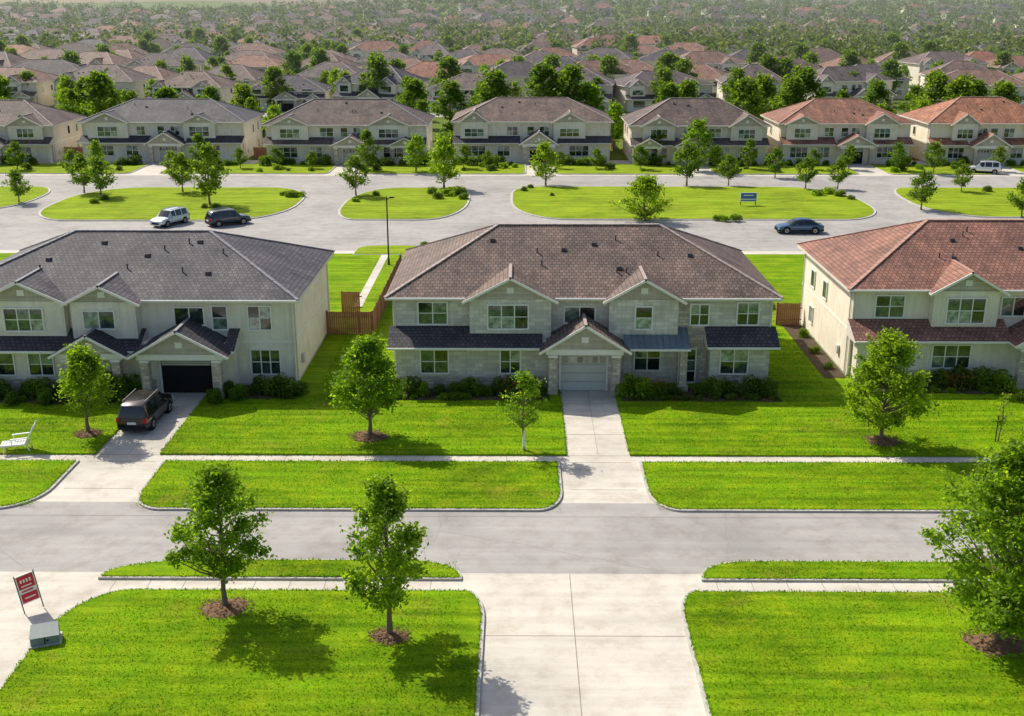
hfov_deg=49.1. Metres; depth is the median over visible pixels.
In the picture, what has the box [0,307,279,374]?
windows
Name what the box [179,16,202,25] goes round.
suburban house
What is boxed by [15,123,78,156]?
windows
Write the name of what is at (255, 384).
shrub
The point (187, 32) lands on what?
shade tree
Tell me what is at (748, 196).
community sign
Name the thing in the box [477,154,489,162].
shrub
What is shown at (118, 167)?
shrub
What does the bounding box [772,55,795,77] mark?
shade tree
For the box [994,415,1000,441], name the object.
tree stake
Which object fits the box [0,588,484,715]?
lawn
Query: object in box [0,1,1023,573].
ground
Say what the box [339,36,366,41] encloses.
suburban house
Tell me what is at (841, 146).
trim
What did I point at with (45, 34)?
shade tree
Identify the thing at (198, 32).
shade tree
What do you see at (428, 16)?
suburban house
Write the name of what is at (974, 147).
trim
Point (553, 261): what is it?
roof
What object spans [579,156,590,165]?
shrub
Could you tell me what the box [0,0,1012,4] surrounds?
sky
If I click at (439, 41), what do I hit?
suburban house
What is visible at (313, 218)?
road
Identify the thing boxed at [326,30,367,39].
suburban house
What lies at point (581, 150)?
windows
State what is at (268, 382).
shrub
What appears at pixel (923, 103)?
shade tree
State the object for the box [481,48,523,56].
suburban house
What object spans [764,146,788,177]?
ornamental tree
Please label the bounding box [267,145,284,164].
ornamental tree
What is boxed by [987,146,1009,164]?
ornamental tree
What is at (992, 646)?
mulch bed
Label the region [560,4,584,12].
suburban house
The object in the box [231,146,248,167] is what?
ornamental tree
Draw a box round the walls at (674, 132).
[623,116,765,165]
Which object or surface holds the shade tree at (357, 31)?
on the ground at (442, 15)
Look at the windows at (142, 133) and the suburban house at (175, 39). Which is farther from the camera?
the suburban house at (175, 39)
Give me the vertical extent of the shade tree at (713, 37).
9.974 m
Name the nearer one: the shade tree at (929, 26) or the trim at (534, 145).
the trim at (534, 145)
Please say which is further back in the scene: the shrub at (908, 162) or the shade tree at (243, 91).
the shade tree at (243, 91)
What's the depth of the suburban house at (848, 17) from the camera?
836.52 m
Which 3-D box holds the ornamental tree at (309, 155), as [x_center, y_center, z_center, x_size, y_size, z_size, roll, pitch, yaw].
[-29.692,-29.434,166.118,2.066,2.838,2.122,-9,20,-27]
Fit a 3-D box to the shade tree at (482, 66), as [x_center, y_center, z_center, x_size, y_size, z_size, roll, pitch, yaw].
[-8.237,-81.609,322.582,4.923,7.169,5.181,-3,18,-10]
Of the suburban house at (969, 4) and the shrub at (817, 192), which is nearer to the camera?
the shrub at (817, 192)
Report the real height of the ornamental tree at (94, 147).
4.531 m
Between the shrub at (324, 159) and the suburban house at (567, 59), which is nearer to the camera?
the shrub at (324, 159)
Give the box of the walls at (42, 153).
[0,117,82,163]
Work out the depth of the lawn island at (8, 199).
143.36 m
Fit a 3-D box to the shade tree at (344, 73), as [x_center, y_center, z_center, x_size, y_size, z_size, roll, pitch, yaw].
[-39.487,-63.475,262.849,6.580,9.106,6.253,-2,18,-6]
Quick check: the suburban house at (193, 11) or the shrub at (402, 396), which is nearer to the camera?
the shrub at (402, 396)
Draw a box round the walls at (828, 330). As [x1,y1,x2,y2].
[800,255,1023,388]
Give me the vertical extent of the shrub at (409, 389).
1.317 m
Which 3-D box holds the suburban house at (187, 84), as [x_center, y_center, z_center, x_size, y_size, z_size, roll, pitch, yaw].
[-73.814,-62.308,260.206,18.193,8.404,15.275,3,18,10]
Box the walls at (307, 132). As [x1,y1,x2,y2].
[266,117,431,164]
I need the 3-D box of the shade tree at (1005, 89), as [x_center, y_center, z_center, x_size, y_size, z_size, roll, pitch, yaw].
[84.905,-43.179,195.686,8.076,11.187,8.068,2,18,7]
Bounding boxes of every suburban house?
[0,6,21,13]
[0,26,25,32]
[0,35,38,43]
[0,51,26,66]
[0,67,57,105]
[3,33,31,38]
[3,44,37,53]
[6,13,28,19]
[10,17,41,26]
[10,59,86,75]
[17,22,32,26]
[19,49,80,58]
[21,12,39,18]
[21,29,42,36]
[22,6,43,13]
[27,43,54,48]
[31,14,61,25]
[37,34,84,44]
[47,28,70,33]
[50,7,76,14]
[50,64,156,108]
[52,12,74,22]
[53,24,80,29]
[55,43,97,52]
[56,51,133,66]
[73,28,111,37]
[75,39,110,45]
[76,7,99,17]
[76,21,103,27]
[82,12,99,17]
[88,18,107,22]
[96,25,122,30]
[102,36,139,43]
[105,8,123,13]
[109,16,135,24]
[110,43,148,54]
[110,49,144,58]
[116,20,145,27]
[118,27,144,33]
[122,53,202,71]
[126,9,151,16]
[130,65,179,79]
[144,14,179,25]
[146,38,175,50]
[147,71,241,103]
[150,22,185,28]
[150,35,188,43]
[153,9,177,14]
[155,33,180,36]
[161,43,217,52]
[162,29,193,35]
[168,47,217,70]
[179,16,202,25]
[186,14,211,19]
[186,23,216,28]
[187,10,200,13]
[201,20,216,24]
[201,31,227,38]
[203,28,228,35]
[205,64,265,86]
[207,40,236,51]
[214,18,248,24]
[214,55,284,74]
[216,13,241,19]
[222,43,286,56]
[225,50,282,60]
[226,20,245,25]
[228,40,281,49]
[237,33,265,43]
[240,27,257,35]
[245,75,333,110]
[247,11,273,17]
[247,14,272,20]
[249,15,270,22]
[250,19,269,26]
[255,32,277,35]
[258,21,285,30]
[262,36,309,49]
[274,9,292,20]
[276,16,295,21]
[280,50,357,60]
[284,13,307,18]
[287,20,303,26]
[287,29,324,36]
[293,6,312,14]
[296,33,322,44]
[296,54,363,73]
[296,61,364,98]
[299,22,321,32]
[305,8,332,14]
[306,11,332,20]
[311,15,339,24]
[318,4,340,10]
[319,21,341,26]
[319,37,347,49]
[322,26,349,36]
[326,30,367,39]
[332,65,429,102]
[337,10,355,21]
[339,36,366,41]
[345,42,362,52]
[348,41,408,60]
[354,52,424,67]
[363,6,387,16]
[367,21,396,30]
[367,35,420,47]
[368,10,389,21]
[369,31,402,36]
[382,18,411,25]
[388,34,422,40]
[388,58,422,69]
[390,9,417,17]
[395,26,426,36]
[405,61,466,96]
[407,13,440,25]
[408,40,435,52]
[409,43,456,60]
[410,23,430,28]
[420,6,438,15]
[421,30,439,39]
[427,72,514,111]
[432,38,461,46]
[438,21,461,29]
[439,49,481,61]
[440,15,466,21]
[456,1,476,10]
[456,54,513,72]
[458,8,479,18]
[461,18,482,30]
[462,44,488,51]
[466,31,499,38]
[473,12,495,21]
[474,5,496,13]
[475,22,507,28]
[477,37,509,47]
[477,61,535,96]
[480,0,501,8]
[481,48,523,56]
[488,9,513,20]
[489,19,514,26]
[501,4,528,11]
[513,42,569,53]
[514,0,528,6]
[514,9,541,20]
[518,30,544,38]
[521,22,532,27]
[523,51,555,63]
[524,67,615,111]
[525,47,577,57]
[529,17,549,30]
[532,36,564,45]
[536,56,578,66]
[538,0,558,9]
[541,30,581,39]
[543,9,568,16]
[545,22,578,30]
[548,13,570,20]
[559,17,579,25]
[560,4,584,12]
[561,35,581,52]
[570,7,598,20]
[572,38,615,54]
[572,60,639,77]
[573,0,587,6]
[573,48,639,60]
[581,34,625,42]
[585,21,613,30]
[592,3,613,15]
[594,0,611,5]
[601,18,620,23]
[609,29,635,37]
[613,71,715,111]
[618,59,656,71]
[622,17,651,25]
[628,45,660,56]
[630,35,675,46]
[639,49,689,65]
[647,6,675,16]
[662,42,716,50]
[664,10,685,21]
[668,3,692,12]
[677,13,703,26]
[679,51,747,71]
[688,63,727,97]
[690,24,715,31]
[690,30,720,49]
[700,6,727,15]
[704,13,729,23]
[715,64,785,108]
[720,3,746,13]
[724,45,748,54]
[728,49,774,64]
[729,26,743,34]
[730,13,764,27]
[733,58,821,75]
[758,8,789,18]
[768,22,805,32]
[769,17,794,25]
[786,48,840,64]
[787,10,811,22]
[787,66,896,107]
[793,7,820,19]
[803,21,819,26]
[811,25,835,34]
[816,56,880,66]
[821,12,850,22]
[824,17,854,24]
[825,5,850,14]
[831,23,868,30]
[833,30,849,35]
[835,33,865,40]
[852,10,874,18]
[852,64,911,98]
[853,15,880,21]
[862,19,885,27]
[870,51,916,63]
[897,51,989,85]
[901,4,929,14]
[902,33,931,44]
[905,27,925,32]
[906,13,933,21]
[908,21,938,28]
[918,61,988,86]
[925,69,1023,105]
[932,4,955,12]
[937,9,962,19]
[950,23,974,29]
[955,15,985,28]
[956,43,1023,54]
[958,3,983,13]
[965,51,995,60]
[982,22,1015,28]
[985,55,1023,73]
[991,4,1016,14]
[993,13,1019,22]
[1003,29,1023,35]
[1011,72,1023,79]
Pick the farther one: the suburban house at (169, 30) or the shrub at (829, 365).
the suburban house at (169, 30)
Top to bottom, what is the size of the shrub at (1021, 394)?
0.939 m
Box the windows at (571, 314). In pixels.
[418,303,758,381]
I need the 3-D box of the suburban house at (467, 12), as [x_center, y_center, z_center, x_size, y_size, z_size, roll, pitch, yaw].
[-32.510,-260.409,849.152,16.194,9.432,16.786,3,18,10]
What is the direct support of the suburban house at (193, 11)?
on the ground at (442, 15)
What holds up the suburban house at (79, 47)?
on the ground at (442, 15)
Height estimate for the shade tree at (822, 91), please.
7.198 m
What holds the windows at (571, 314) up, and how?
attached to the walls at (671, 315)
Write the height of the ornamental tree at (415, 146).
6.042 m
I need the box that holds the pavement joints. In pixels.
[9,391,949,715]
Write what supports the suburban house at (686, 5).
on the ground at (442, 15)
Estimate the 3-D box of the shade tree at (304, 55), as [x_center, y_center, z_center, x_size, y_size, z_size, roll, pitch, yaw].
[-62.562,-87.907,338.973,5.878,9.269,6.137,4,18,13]
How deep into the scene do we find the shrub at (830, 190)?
144.41 m
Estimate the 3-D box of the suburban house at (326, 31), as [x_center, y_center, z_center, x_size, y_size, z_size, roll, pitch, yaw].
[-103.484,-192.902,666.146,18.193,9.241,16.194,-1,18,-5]
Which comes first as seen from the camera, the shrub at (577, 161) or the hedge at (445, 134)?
the shrub at (577, 161)
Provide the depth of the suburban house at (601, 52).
356.46 m
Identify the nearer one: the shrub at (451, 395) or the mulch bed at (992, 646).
the mulch bed at (992, 646)
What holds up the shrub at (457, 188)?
on the lawn island at (413, 203)
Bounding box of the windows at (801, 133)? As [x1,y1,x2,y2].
[770,126,892,156]
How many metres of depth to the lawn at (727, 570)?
49.09 m
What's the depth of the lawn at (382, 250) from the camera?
111.83 m
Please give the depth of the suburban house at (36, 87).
260.50 m
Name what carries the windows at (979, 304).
attached to the walls at (828, 330)
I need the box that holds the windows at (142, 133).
[93,122,259,154]
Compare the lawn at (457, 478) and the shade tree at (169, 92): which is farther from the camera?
the shade tree at (169, 92)
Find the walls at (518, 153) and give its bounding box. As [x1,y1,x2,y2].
[455,113,609,163]
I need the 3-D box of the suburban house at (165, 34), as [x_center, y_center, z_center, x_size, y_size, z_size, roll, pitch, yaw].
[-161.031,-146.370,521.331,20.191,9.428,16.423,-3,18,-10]
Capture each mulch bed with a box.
[73,428,102,437]
[197,596,254,619]
[347,429,389,441]
[367,626,411,645]
[862,434,902,446]
[959,627,1022,658]
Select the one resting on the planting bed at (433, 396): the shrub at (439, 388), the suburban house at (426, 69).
the shrub at (439, 388)
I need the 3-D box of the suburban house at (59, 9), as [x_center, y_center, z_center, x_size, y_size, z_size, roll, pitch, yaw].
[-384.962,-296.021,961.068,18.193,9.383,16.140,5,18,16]
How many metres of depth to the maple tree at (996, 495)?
41.49 m
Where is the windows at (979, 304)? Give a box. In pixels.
[809,270,1023,366]
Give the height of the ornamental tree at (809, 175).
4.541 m
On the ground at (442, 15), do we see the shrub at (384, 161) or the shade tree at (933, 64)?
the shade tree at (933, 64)
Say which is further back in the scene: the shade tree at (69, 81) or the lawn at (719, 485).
the shade tree at (69, 81)
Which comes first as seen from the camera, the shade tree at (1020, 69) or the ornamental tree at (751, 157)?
the ornamental tree at (751, 157)
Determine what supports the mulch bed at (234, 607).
on the lawn at (468, 615)
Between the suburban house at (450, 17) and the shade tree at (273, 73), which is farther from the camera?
the suburban house at (450, 17)
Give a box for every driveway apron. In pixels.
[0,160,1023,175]
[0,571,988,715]
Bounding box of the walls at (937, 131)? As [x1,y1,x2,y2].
[903,116,1023,165]
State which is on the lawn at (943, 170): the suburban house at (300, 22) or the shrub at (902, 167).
the shrub at (902, 167)
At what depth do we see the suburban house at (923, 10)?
945.00 m
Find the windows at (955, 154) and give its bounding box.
[913,126,1022,157]
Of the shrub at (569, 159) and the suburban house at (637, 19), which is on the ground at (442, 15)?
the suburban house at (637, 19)
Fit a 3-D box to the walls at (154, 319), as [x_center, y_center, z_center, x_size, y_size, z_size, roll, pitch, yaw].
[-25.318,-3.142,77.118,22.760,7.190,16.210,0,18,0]
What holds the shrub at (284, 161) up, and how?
on the lawn at (293, 168)
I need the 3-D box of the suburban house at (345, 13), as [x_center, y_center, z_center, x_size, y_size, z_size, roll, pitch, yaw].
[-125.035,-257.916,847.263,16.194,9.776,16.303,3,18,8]
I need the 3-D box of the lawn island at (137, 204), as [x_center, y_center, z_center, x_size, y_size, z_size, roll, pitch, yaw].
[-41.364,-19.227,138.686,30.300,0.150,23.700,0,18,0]
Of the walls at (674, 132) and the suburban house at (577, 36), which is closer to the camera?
the walls at (674, 132)
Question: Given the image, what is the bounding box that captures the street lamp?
[386,196,394,264]
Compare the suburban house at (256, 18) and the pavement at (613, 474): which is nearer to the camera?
the pavement at (613, 474)
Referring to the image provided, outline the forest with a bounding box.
[0,0,1023,58]
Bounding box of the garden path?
[360,255,387,306]
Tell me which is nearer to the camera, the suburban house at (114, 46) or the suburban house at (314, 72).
the suburban house at (314, 72)
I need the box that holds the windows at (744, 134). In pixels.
[651,129,757,157]
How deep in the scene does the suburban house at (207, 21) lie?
753.81 m
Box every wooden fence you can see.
[64,147,82,157]
[253,147,266,157]
[326,254,401,333]
[341,291,361,312]
[775,302,801,324]
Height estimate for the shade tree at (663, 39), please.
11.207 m
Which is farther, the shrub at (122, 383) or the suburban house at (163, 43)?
the suburban house at (163, 43)
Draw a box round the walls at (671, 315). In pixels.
[395,281,770,395]
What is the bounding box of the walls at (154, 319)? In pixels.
[0,266,329,398]
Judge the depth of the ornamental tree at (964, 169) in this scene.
145.59 m
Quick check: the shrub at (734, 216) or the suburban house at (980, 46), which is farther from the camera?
the suburban house at (980, 46)
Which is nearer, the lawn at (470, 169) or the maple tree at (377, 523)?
the maple tree at (377, 523)
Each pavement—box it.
[0,250,804,253]
[0,390,988,502]
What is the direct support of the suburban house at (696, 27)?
on the ground at (442, 15)
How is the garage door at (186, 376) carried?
attached to the trim at (215, 358)
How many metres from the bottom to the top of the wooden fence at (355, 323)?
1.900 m
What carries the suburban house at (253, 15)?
on the ground at (442, 15)
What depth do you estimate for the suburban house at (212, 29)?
636.04 m
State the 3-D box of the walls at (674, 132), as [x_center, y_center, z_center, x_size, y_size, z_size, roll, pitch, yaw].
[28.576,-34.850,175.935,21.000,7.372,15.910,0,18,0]
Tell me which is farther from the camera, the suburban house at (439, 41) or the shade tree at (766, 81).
the suburban house at (439, 41)
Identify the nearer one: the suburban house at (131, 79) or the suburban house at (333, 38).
the suburban house at (131, 79)
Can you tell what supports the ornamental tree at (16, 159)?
on the lawn at (47, 168)
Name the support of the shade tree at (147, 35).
on the ground at (442, 15)
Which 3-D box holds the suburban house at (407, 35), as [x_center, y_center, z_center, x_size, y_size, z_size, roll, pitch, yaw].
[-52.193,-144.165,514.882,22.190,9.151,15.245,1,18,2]
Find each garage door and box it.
[159,147,176,161]
[161,360,212,392]
[343,149,360,163]
[530,147,547,161]
[561,355,606,390]
[844,149,862,163]
[976,149,995,162]
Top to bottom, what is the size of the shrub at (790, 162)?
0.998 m
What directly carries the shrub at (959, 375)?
on the planting bed at (973, 391)
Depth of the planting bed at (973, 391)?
71.84 m
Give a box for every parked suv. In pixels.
[116,389,172,430]
[205,207,250,226]
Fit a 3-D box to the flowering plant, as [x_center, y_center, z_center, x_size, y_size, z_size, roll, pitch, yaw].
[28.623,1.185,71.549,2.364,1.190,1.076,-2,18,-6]
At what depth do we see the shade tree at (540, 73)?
222.82 m
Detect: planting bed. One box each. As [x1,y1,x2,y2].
[0,391,122,403]
[225,385,294,398]
[391,389,549,400]
[621,388,781,401]
[782,323,846,377]
[858,382,1015,393]
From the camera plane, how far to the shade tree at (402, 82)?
230.90 m
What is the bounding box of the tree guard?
[522,430,524,449]
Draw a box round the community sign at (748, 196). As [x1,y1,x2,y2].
[740,192,756,204]
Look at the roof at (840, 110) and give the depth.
173.00 m
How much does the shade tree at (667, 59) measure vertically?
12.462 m
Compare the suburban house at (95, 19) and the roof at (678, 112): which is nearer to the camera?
the roof at (678, 112)
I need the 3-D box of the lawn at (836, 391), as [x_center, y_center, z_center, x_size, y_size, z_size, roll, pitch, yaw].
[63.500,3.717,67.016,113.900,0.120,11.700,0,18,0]
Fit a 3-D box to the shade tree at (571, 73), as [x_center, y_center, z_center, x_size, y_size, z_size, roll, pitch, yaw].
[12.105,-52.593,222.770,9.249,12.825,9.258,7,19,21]
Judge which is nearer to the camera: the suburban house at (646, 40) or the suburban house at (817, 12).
the suburban house at (646, 40)
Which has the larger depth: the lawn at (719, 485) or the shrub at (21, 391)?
the shrub at (21, 391)
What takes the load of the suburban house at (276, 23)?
on the ground at (442, 15)
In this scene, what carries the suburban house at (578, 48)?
on the ground at (442, 15)
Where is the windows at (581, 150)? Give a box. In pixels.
[465,127,587,155]
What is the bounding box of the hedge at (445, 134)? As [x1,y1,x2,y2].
[435,131,454,145]
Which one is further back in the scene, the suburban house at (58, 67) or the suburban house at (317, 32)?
the suburban house at (317, 32)
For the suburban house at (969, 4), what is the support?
on the ground at (442, 15)
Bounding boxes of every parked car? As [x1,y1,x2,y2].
[150,206,189,226]
[774,217,823,233]
[967,160,1001,173]
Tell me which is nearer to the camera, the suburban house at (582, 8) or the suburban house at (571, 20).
the suburban house at (571, 20)
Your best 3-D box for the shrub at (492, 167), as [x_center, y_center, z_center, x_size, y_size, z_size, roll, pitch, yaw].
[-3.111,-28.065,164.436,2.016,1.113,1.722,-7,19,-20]
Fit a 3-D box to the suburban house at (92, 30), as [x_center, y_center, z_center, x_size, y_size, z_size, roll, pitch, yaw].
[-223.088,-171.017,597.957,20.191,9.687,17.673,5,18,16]
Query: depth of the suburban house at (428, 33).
559.53 m
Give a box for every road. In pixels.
[0,175,1023,250]
[0,501,1018,573]
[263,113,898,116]
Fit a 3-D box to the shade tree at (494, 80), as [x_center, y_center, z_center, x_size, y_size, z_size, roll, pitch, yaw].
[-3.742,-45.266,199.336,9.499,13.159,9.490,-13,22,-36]
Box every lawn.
[0,163,149,173]
[0,253,853,384]
[0,403,121,454]
[0,459,79,508]
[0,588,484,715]
[63,117,918,160]
[98,559,461,580]
[137,460,561,511]
[159,164,337,173]
[160,384,565,455]
[352,245,415,254]
[358,164,525,174]
[553,164,684,174]
[616,385,1023,456]
[639,461,1012,512]
[681,590,1023,715]
[701,560,1020,582]
[706,164,858,174]
[870,164,996,174]
[1002,164,1023,172]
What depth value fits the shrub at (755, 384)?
70.72 m
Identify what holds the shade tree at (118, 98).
on the lawn at (617, 153)
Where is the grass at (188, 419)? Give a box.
[0,329,1023,715]
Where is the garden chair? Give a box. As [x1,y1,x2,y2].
[0,420,36,453]
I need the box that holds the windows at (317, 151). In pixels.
[278,128,402,156]
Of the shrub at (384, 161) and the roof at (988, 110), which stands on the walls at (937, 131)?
the roof at (988, 110)
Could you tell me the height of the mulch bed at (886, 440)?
0.206 m
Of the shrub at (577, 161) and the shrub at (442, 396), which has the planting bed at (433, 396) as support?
the shrub at (442, 396)
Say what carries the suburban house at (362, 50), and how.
on the ground at (442, 15)
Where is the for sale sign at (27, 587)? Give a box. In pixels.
[13,569,43,613]
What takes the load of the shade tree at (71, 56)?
on the ground at (442, 15)
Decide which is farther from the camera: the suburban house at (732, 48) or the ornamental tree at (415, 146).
the suburban house at (732, 48)
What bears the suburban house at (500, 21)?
on the ground at (442, 15)
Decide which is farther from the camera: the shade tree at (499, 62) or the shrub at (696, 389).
the shade tree at (499, 62)
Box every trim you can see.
[0,116,85,160]
[0,252,333,392]
[77,113,264,159]
[261,116,434,163]
[384,278,782,390]
[451,111,613,160]
[621,116,770,163]
[760,114,915,163]
[797,244,1023,372]
[899,114,1023,158]
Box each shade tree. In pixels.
[0,37,7,50]
[0,73,17,98]
[4,46,20,55]
[13,33,34,46]
[17,70,43,91]
[39,31,51,46]
[52,73,77,102]
[54,85,77,111]
[58,48,82,63]
[58,78,77,101]
[58,88,85,112]
[70,75,103,118]
[77,67,123,117]
[94,42,113,53]
[105,88,124,109]
[115,87,139,104]
[135,38,152,53]
[140,30,155,46]
[143,77,156,97]
[148,41,155,52]
[152,59,170,68]
[152,84,180,97]
[153,43,162,52]
[170,44,180,50]
[175,54,197,72]
[182,28,192,38]
[190,27,209,43]
[194,92,208,97]
[201,85,225,101]
[202,55,219,70]
[210,35,230,55]
[216,55,226,62]
[218,64,240,81]
[228,27,241,41]
[228,81,262,111]
[231,35,237,42]
[241,36,254,44]
[243,96,265,126]
[260,65,294,104]
[261,102,281,130]
[269,42,278,47]
[278,49,305,74]
[284,70,297,74]
[295,39,306,51]
[298,41,315,57]
[298,52,307,60]
[301,45,330,70]
[309,38,319,48]
[317,70,333,85]
[320,38,330,49]
[326,66,339,97]
[328,39,339,51]
[332,68,349,94]
[334,43,353,56]
[351,27,365,38]
[355,85,365,94]
[356,52,394,90]
[367,51,388,65]
[388,58,406,69]
[394,75,415,106]
[395,75,430,111]
[396,43,410,55]
[413,99,435,122]
[426,76,469,132]
[427,54,463,84]
[431,50,443,60]
[440,35,454,47]
[454,44,461,49]
[464,65,518,107]
[467,81,490,106]
[477,44,488,52]
[477,63,487,71]
[494,57,505,64]
[509,79,522,96]
[511,53,524,61]
[523,61,565,96]
[542,52,561,68]
[542,71,574,97]
[549,40,560,47]
[549,61,593,101]
[580,33,587,39]
[580,80,601,104]
[581,82,607,111]
[585,53,598,59]
[591,76,605,94]
[599,53,625,78]
[605,98,627,148]
[618,32,640,52]
[638,27,653,36]
[648,65,675,96]
[648,79,683,105]
[655,50,679,70]
[656,33,671,47]
[673,56,700,77]
[676,77,700,97]
[708,35,719,47]
[719,65,747,104]
[725,75,770,118]
[745,51,759,63]
[745,71,778,119]
[746,26,756,35]
[747,41,767,64]
[755,52,782,77]
[768,72,811,108]
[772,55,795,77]
[776,22,787,31]
[779,62,827,104]
[788,41,810,58]
[801,50,824,66]
[814,88,830,97]
[817,37,830,49]
[833,89,850,97]
[838,48,860,65]
[849,28,860,32]
[859,77,894,112]
[866,57,876,63]
[872,100,888,108]
[880,58,906,92]
[883,41,912,62]
[885,31,899,51]
[897,84,923,111]
[898,63,912,78]
[908,69,950,106]
[909,95,935,109]
[920,40,939,52]
[921,68,941,89]
[924,23,932,30]
[928,60,940,67]
[931,24,945,36]
[934,38,944,50]
[934,75,978,103]
[942,73,979,98]
[971,77,990,96]
[987,78,1022,103]
[989,50,1013,73]
[1015,67,1023,73]
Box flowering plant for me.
[940,366,975,385]
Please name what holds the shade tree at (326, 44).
on the ground at (442, 15)
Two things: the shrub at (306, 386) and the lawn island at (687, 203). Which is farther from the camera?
the lawn island at (687, 203)
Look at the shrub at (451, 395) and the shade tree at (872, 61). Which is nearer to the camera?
the shrub at (451, 395)
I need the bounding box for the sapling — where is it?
[991,393,1014,440]
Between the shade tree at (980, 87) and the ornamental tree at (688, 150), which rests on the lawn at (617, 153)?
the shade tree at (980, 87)
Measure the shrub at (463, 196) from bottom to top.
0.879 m
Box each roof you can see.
[0,99,85,145]
[0,229,334,358]
[77,98,263,144]
[261,99,434,145]
[383,223,783,351]
[450,97,613,143]
[620,98,771,146]
[760,98,915,146]
[796,219,1023,347]
[898,97,1023,147]
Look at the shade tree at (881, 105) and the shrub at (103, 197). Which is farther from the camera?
the shade tree at (881, 105)
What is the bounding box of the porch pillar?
[676,352,687,391]
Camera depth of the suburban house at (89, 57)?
327.26 m
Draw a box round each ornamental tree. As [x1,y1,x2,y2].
[1,167,32,201]
[2,140,28,169]
[57,146,80,177]
[65,151,98,192]
[80,154,117,194]
[87,138,106,160]
[159,149,181,169]
[161,149,195,191]
[186,141,231,204]
[188,133,206,164]
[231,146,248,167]
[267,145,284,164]
[305,151,317,166]
[335,152,372,195]
[354,129,383,169]
[399,130,431,171]
[423,132,460,187]
[454,144,473,166]
[482,149,494,163]
[528,139,563,184]
[555,151,566,164]
[587,148,604,168]
[605,170,672,220]
[630,143,650,167]
[647,130,668,154]
[670,140,705,185]
[681,115,720,170]
[711,144,726,168]
[717,152,744,185]
[740,138,758,168]
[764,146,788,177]
[793,155,820,187]
[804,147,821,166]
[826,157,852,188]
[839,144,860,168]
[887,141,910,166]
[906,167,939,209]
[922,139,946,171]
[951,163,974,190]
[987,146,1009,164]
[1005,177,1023,217]
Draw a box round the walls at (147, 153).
[82,114,262,162]
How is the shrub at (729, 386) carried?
on the planting bed at (706, 396)
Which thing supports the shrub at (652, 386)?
on the planting bed at (706, 396)
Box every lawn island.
[0,186,50,207]
[38,187,304,220]
[338,187,469,219]
[510,186,875,219]
[894,187,1023,217]
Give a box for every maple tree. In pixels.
[52,340,120,431]
[163,460,277,605]
[324,329,410,434]
[333,473,431,633]
[496,367,548,449]
[840,325,943,438]
[917,426,1023,643]
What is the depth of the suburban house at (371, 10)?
894.45 m
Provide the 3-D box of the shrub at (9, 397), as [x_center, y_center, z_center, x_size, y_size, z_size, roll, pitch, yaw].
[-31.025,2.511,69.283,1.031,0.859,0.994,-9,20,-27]
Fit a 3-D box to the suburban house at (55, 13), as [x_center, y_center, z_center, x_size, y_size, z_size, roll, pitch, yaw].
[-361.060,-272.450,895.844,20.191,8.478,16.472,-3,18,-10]
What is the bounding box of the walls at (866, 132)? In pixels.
[764,115,909,164]
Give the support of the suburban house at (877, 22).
on the ground at (442, 15)
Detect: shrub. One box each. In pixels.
[0,154,13,164]
[0,378,15,398]
[2,391,18,406]
[18,381,32,397]
[23,376,51,399]
[24,163,32,168]
[25,156,38,165]
[35,387,54,405]
[49,379,64,398]
[60,398,70,403]
[89,198,99,203]
[92,369,129,400]
[98,194,108,200]
[111,373,142,399]
[115,165,122,170]
[117,157,129,165]
[122,391,130,398]
[127,154,142,164]
[205,387,223,404]
[212,202,220,207]
[222,379,235,396]
[223,159,232,165]
[228,384,247,400]
[248,374,267,396]
[257,154,274,165]
[261,372,288,396]
[270,377,304,398]
[272,163,283,169]
[275,155,287,164]
[284,189,297,197]
[287,157,295,164]
[294,380,309,394]
[296,191,306,196]
[306,156,318,164]
[318,154,332,164]
[372,163,381,169]
[372,190,379,195]
[377,156,393,165]
[398,158,407,165]
[398,394,406,398]
[401,375,421,397]
[409,394,417,399]
[411,381,430,396]
[417,154,430,164]
[427,186,436,193]
[431,192,443,199]
[432,383,445,394]
[437,393,449,399]
[441,187,455,196]
[446,392,456,399]
[447,381,462,392]
[453,185,466,194]
[457,392,464,399]
[458,192,468,198]
[459,375,482,395]
[465,156,477,165]
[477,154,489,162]
[477,384,492,396]
[485,163,496,170]
[488,376,512,396]
[490,153,505,165]
[498,161,509,168]
[502,373,522,395]
[513,376,540,397]
[536,381,547,396]
[561,154,575,164]
[573,158,581,165]
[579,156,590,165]
[594,155,607,165]
[605,161,614,168]
[615,381,637,397]
[623,373,655,398]
[630,394,637,400]
[644,383,661,397]
[647,154,662,164]
[651,395,659,399]
[653,381,671,395]
[668,385,684,395]
[673,395,680,400]
[691,383,703,394]
[695,395,703,399]
[700,375,724,397]
[712,215,719,219]
[717,377,739,396]
[719,214,729,221]
[726,393,737,399]
[729,213,742,221]
[734,382,751,397]
[741,374,772,397]
[742,393,755,399]
[758,378,778,396]
[769,394,780,400]
[785,159,793,165]
[794,158,803,164]
[798,328,808,337]
[809,345,820,353]
[811,189,824,195]
[822,159,829,165]
[823,186,836,193]
[823,360,833,369]
[833,189,846,196]
[847,195,855,199]
[890,166,900,172]
[895,164,908,170]
[900,156,911,166]
[915,164,924,169]
[929,368,953,388]
[929,385,940,392]
[945,387,955,392]
[947,363,975,389]
[955,158,965,165]
[958,387,965,391]
[960,156,970,164]
[968,365,1002,389]
[975,385,985,391]
[982,185,992,191]
[990,369,1016,391]
[990,387,999,394]
[1006,159,1016,165]
[1016,390,1023,401]
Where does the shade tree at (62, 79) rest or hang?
on the ground at (442, 15)
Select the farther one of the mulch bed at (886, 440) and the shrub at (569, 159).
the shrub at (569, 159)
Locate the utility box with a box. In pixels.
[28,620,61,649]
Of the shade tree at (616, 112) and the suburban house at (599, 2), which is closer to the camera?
the shade tree at (616, 112)

